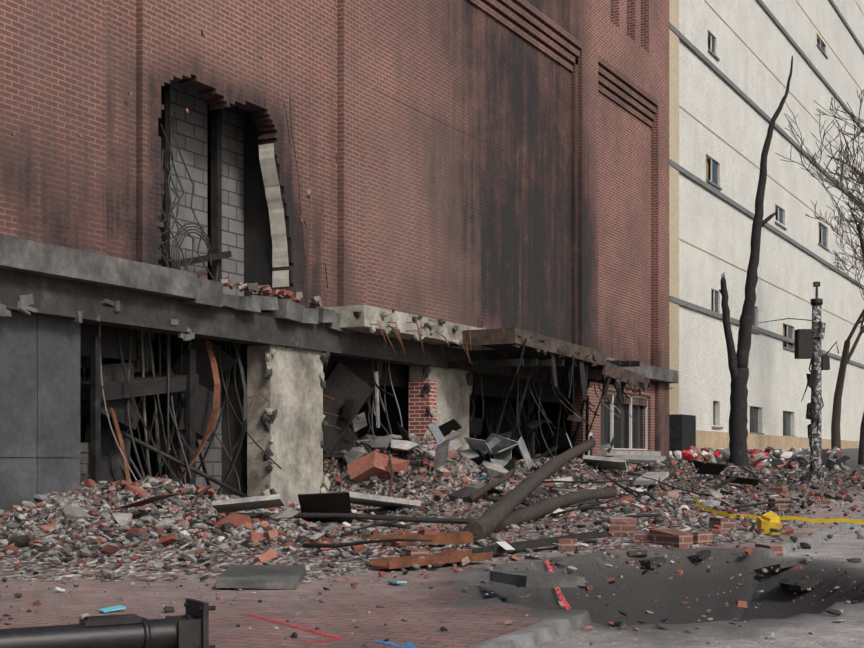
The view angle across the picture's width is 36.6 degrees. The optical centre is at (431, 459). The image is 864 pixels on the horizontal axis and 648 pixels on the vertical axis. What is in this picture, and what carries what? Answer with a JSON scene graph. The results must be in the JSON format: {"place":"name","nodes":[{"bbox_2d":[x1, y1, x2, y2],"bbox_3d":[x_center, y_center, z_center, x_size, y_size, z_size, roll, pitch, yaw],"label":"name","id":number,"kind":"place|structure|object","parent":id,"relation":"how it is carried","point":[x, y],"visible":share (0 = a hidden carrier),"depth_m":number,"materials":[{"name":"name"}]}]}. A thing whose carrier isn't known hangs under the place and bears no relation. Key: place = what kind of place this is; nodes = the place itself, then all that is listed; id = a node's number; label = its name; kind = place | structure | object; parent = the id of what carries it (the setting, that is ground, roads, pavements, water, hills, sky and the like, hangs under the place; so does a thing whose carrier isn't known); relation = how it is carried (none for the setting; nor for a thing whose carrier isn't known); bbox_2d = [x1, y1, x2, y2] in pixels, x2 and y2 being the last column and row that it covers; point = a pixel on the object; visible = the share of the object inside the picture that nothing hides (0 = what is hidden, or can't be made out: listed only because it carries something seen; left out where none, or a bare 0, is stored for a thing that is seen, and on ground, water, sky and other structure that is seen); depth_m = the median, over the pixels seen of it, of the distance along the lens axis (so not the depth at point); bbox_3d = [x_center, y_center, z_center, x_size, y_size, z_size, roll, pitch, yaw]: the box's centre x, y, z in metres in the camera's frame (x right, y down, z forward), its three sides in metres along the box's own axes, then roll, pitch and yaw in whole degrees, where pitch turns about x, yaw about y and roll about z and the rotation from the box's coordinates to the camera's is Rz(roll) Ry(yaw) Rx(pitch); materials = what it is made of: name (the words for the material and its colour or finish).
{"place":"outdoors","nodes":[
{"label":"outdoors","id":0,"kind":"place"},
{"bbox_2d":[0,234,678,512],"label":"ground floor","id":1,"kind":"structure","parent":0,"point":[42,447],"depth_m":17.66,"materials":[{"name":"grey concrete"}]},
{"bbox_2d":[0,0,105,254],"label":"wall","id":2,"kind":"structure","parent":1,"relation":"on","point":[52,106],"depth_m":15.02,"materials":[{"name":"red brick"}]},
{"bbox_2d":[106,0,135,260],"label":"brick pilaster","id":3,"kind":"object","parent":1,"relation":"on","point":[120,131],"depth_m":16.16,"materials":[{"name":"red brick"}]},
{"bbox_2d":[136,0,336,307],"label":"wall","id":4,"kind":"structure","parent":1,"relation":"on","point":[222,64],"depth_m":18.86,"materials":[{"name":"red brick"}]},
{"bbox_2d":[0,29,508,347],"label":"bricks","id":5,"kind":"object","parent":1,"relation":"on","point":[24,302],"depth_m":17.47,"materials":[{"name":"brick"}]},
{"bbox_2d":[80,81,572,403],"bbox_3d":[-1.138,-11.968,22.228,1.145,21.600,30.000,0,0,28],"label":"dark building interior","id":6,"kind":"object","parent":1,"relation":"on","point":[221,217],"depth_m":18.87,"materials":[{"name":"paint"}]},
{"bbox_2d":[80,325,620,497],"bbox_3d":[-0.526,-0.271,21.946,3.538,3.100,15.694,0,0,28],"label":"hanging debris","id":7,"kind":"object","parent":1,"relation":"hanging from","point":[169,381],"visible":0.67,"depth_m":17.24,"materials":[{"name":"grey metal"}]},
{"bbox_2d":[337,0,366,305],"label":"brick pilaster","id":8,"kind":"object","parent":1,"relation":"on","point":[352,151],"depth_m":20.54,"materials":[{"name":"red brick"}]},
{"bbox_2d":[248,309,508,495],"bbox_3d":[-0.531,-0.753,20.952,1.097,3.168,7.237,0,0,28],"label":"broken concrete","id":9,"kind":"object","parent":1,"relation":"on","point":[266,417],"visible":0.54,"depth_m":19.58,"materials":[{"name":"grey concrete"}]},
{"bbox_2d":[367,0,570,342],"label":"wall","id":10,"kind":"structure","parent":1,"relation":"on","point":[463,228],"depth_m":24.30,"materials":[{"name":"red brick"}]},
{"bbox_2d":[435,327,651,419],"bbox_3d":[2.297,-1.585,25.365,1.877,1.544,7.088,0,0,28],"label":"canopy","id":11,"kind":"object","parent":1,"relation":"attached to","point":[539,349],"visible":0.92,"depth_m":23.83,"materials":[{"name":"concrete"}]},
{"bbox_2d":[578,0,597,349],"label":"brick pilaster","id":12,"kind":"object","parent":1,"relation":"on","point":[588,197],"depth_m":29.26,"materials":[{"name":"red brick"}]},
{"bbox_2d":[526,0,581,42],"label":"brick wall","id":13,"kind":"structure","parent":12,"relation":"attached to","point":[566,15],"depth_m":28.07,"materials":[{"name":"red brick"}]},
{"bbox_2d":[571,56,577,344],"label":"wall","id":14,"kind":"structure","parent":12,"relation":"attached to","point":[574,206],"depth_m":28.86,"materials":[{"name":"red brick"}]},
{"bbox_2d":[573,382,654,458],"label":"annex wall","id":15,"kind":"structure","parent":1,"relation":"on","point":[594,400],"depth_m":30.09,"materials":[{"name":"red brick"}]},
{"bbox_2d":[598,91,650,405],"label":"wall","id":16,"kind":"structure","parent":1,"relation":"on","point":[624,234],"depth_m":31.93,"materials":[{"name":"red brick"}]},
{"bbox_2d":[651,0,668,459],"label":"brick pilaster","id":17,"kind":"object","parent":1,"relation":"on","point":[660,243],"depth_m":33.81,"materials":[{"name":"red brick"}]},
{"bbox_2d":[598,0,657,99],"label":"brick wall","id":18,"kind":"structure","parent":17,"relation":"attached to","point":[628,40],"depth_m":32.04,"materials":[{"name":"red brick"}]},
{"bbox_2d":[0,474,863,647],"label":"sidewalk","id":19,"kind":"structure","parent":0,"point":[474,622],"depth_m":9.73,"materials":[{"name":"concrete"}]},
{"bbox_2d":[0,598,215,647],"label":"metal pipe","id":20,"kind":"object","parent":19,"relation":"on","point":[190,629],"visible":1,"depth_m":6.76,"materials":[{"name":"metal"}]},
{"bbox_2d":[245,527,570,647],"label":"paint marks","id":21,"kind":"object","parent":19,"relation":"on","point":[563,599],"visible":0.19,"depth_m":7.87,"materials":[{"name":"red paint"}]},
{"bbox_2d":[0,428,852,581],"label":"rubble mound","id":22,"kind":"object","parent":19,"relation":"on","point":[216,568],"visible":0.25,"depth_m":13.48,"materials":[{"name":"grey concrete"}]},
{"bbox_2d":[36,338,862,556],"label":"debris","id":23,"kind":"object","parent":22,"relation":"on","point":[343,382],"visible":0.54,"depth_m":18.02,"materials":[{"name":"grey metal"}]},
{"bbox_2d":[98,414,863,612],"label":"scattered litter","id":24,"kind":"object","parent":19,"relation":"on","point":[682,431],"visible":0.71,"depth_m":27.58,"materials":[{"name":"yellow plastic"}]},
{"bbox_2d":[193,439,863,589],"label":"fallen beams","id":25,"kind":"structure","parent":19,"relation":"on","point":[501,513],"depth_m":13.39,"materials":[{"name":"wood"}]},
{"bbox_2d":[471,550,863,639],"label":"crater debris","id":26,"kind":"object","parent":19,"relation":"on","point":[804,584],"visible":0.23,"depth_m":11.63,"materials":[{"name":"concrete"}]},
{"bbox_2d":[759,282,838,482],"bbox_3d":[7.913,-1.669,28.292,1.762,4.340,0.532,0,0,9],"label":"utility pole","id":27,"kind":"object","parent":19,"relation":"on","point":[807,343],"visible":0.98,"depth_m":28.13,"materials":[{"name":"metal"}]},
{"bbox_2d":[467,0,657,127],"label":"brick corbel bands","id":28,"kind":"object","parent":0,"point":[528,22],"visible":0.69,"depth_m":28.05,"materials":[{"name":"red brick"}]},
{"bbox_2d":[588,391,660,455],"bbox_3d":[4.566,-0.868,31.477,0.430,1.700,4.654,0,0,28],"label":"window","id":29,"kind":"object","parent":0,"point":[626,429],"visible":0.44,"depth_m":32.22,"materials":[{"name":"white plastic"}]},
{"bbox_2d":[531,526,863,647],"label":"road","id":30,"kind":"structure","parent":0,"point":[798,624],"depth_m":8.29,"materials":[{"name":"grey asphalt"}]},
{"bbox_2d":[0,434,863,647],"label":"rubble chunks","id":31,"kind":"object","parent":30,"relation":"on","point":[374,466],"visible":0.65,"depth_m":14.42,"materials":[{"name":"concrete"}]},
{"bbox_2d":[770,448,863,473],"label":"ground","id":32,"kind":"structure","parent":0,"point":[852,461],"depth_m":42.71,"materials":[{"name":"concrete"}]},
{"bbox_2d":[719,56,792,466],"bbox_3d":[8.736,-5.297,35.671,2.095,11.370,0.698,0,0,-12],"label":"burnt tree","id":33,"kind":"object","parent":32,"relation":"on","point":[738,360],"visible":0.98,"depth_m":35.41,"materials":[{"name":"black wood"}]},
{"bbox_2d":[669,446,842,469],"bbox_3d":[10.574,-0.061,43.684,6.743,0.927,15.067,0,0,28],"label":"heap","id":34,"kind":"object","parent":32,"relation":"on","point":[691,452],"visible":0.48,"depth_m":39.23,"materials":[{"name":"plastic"},{"name":"paper"},{"name":"fabric"}]},
{"bbox_2d":[776,89,863,464],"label":"bare tree","id":35,"kind":"object","parent":32,"relation":"on","point":[854,171],"visible":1,"depth_m":41.34,"materials":[{"name":"grey plant"}]},
{"bbox_2d":[805,134,863,450],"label":"bare tree","id":36,"kind":"object","parent":32,"relation":"on","point":[836,412],"visible":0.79,"depth_m":55.90,"materials":[{"name":"grey plant"}]},
{"bbox_3d":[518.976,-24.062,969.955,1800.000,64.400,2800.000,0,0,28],"label":"ground","id":37,"kind":"structure","parent":0,"visible":0},
{"bbox_2d":[272,0,863,451],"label":"building facade trim","id":38,"kind":"structure","parent":37,"relation":"on","point":[756,440],"depth_m":53.31,"materials":[{"name":"beige concrete"}]},
{"bbox_2d":[679,0,863,440],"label":"white building","id":39,"kind":"structure","parent":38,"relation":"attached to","point":[710,222],"depth_m":60.99,"materials":[{"name":"concrete"}]},
{"bbox_2d":[339,338,849,475],"bbox_3d":[5.686,-0.792,33.027,6.316,2.528,31.435,0,0,28],"label":"concrete slab debris","id":40,"kind":"object","parent":37,"relation":"on","point":[554,439],"visible":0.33,"depth_m":24.89,"materials":[{"name":"grey concrete"}]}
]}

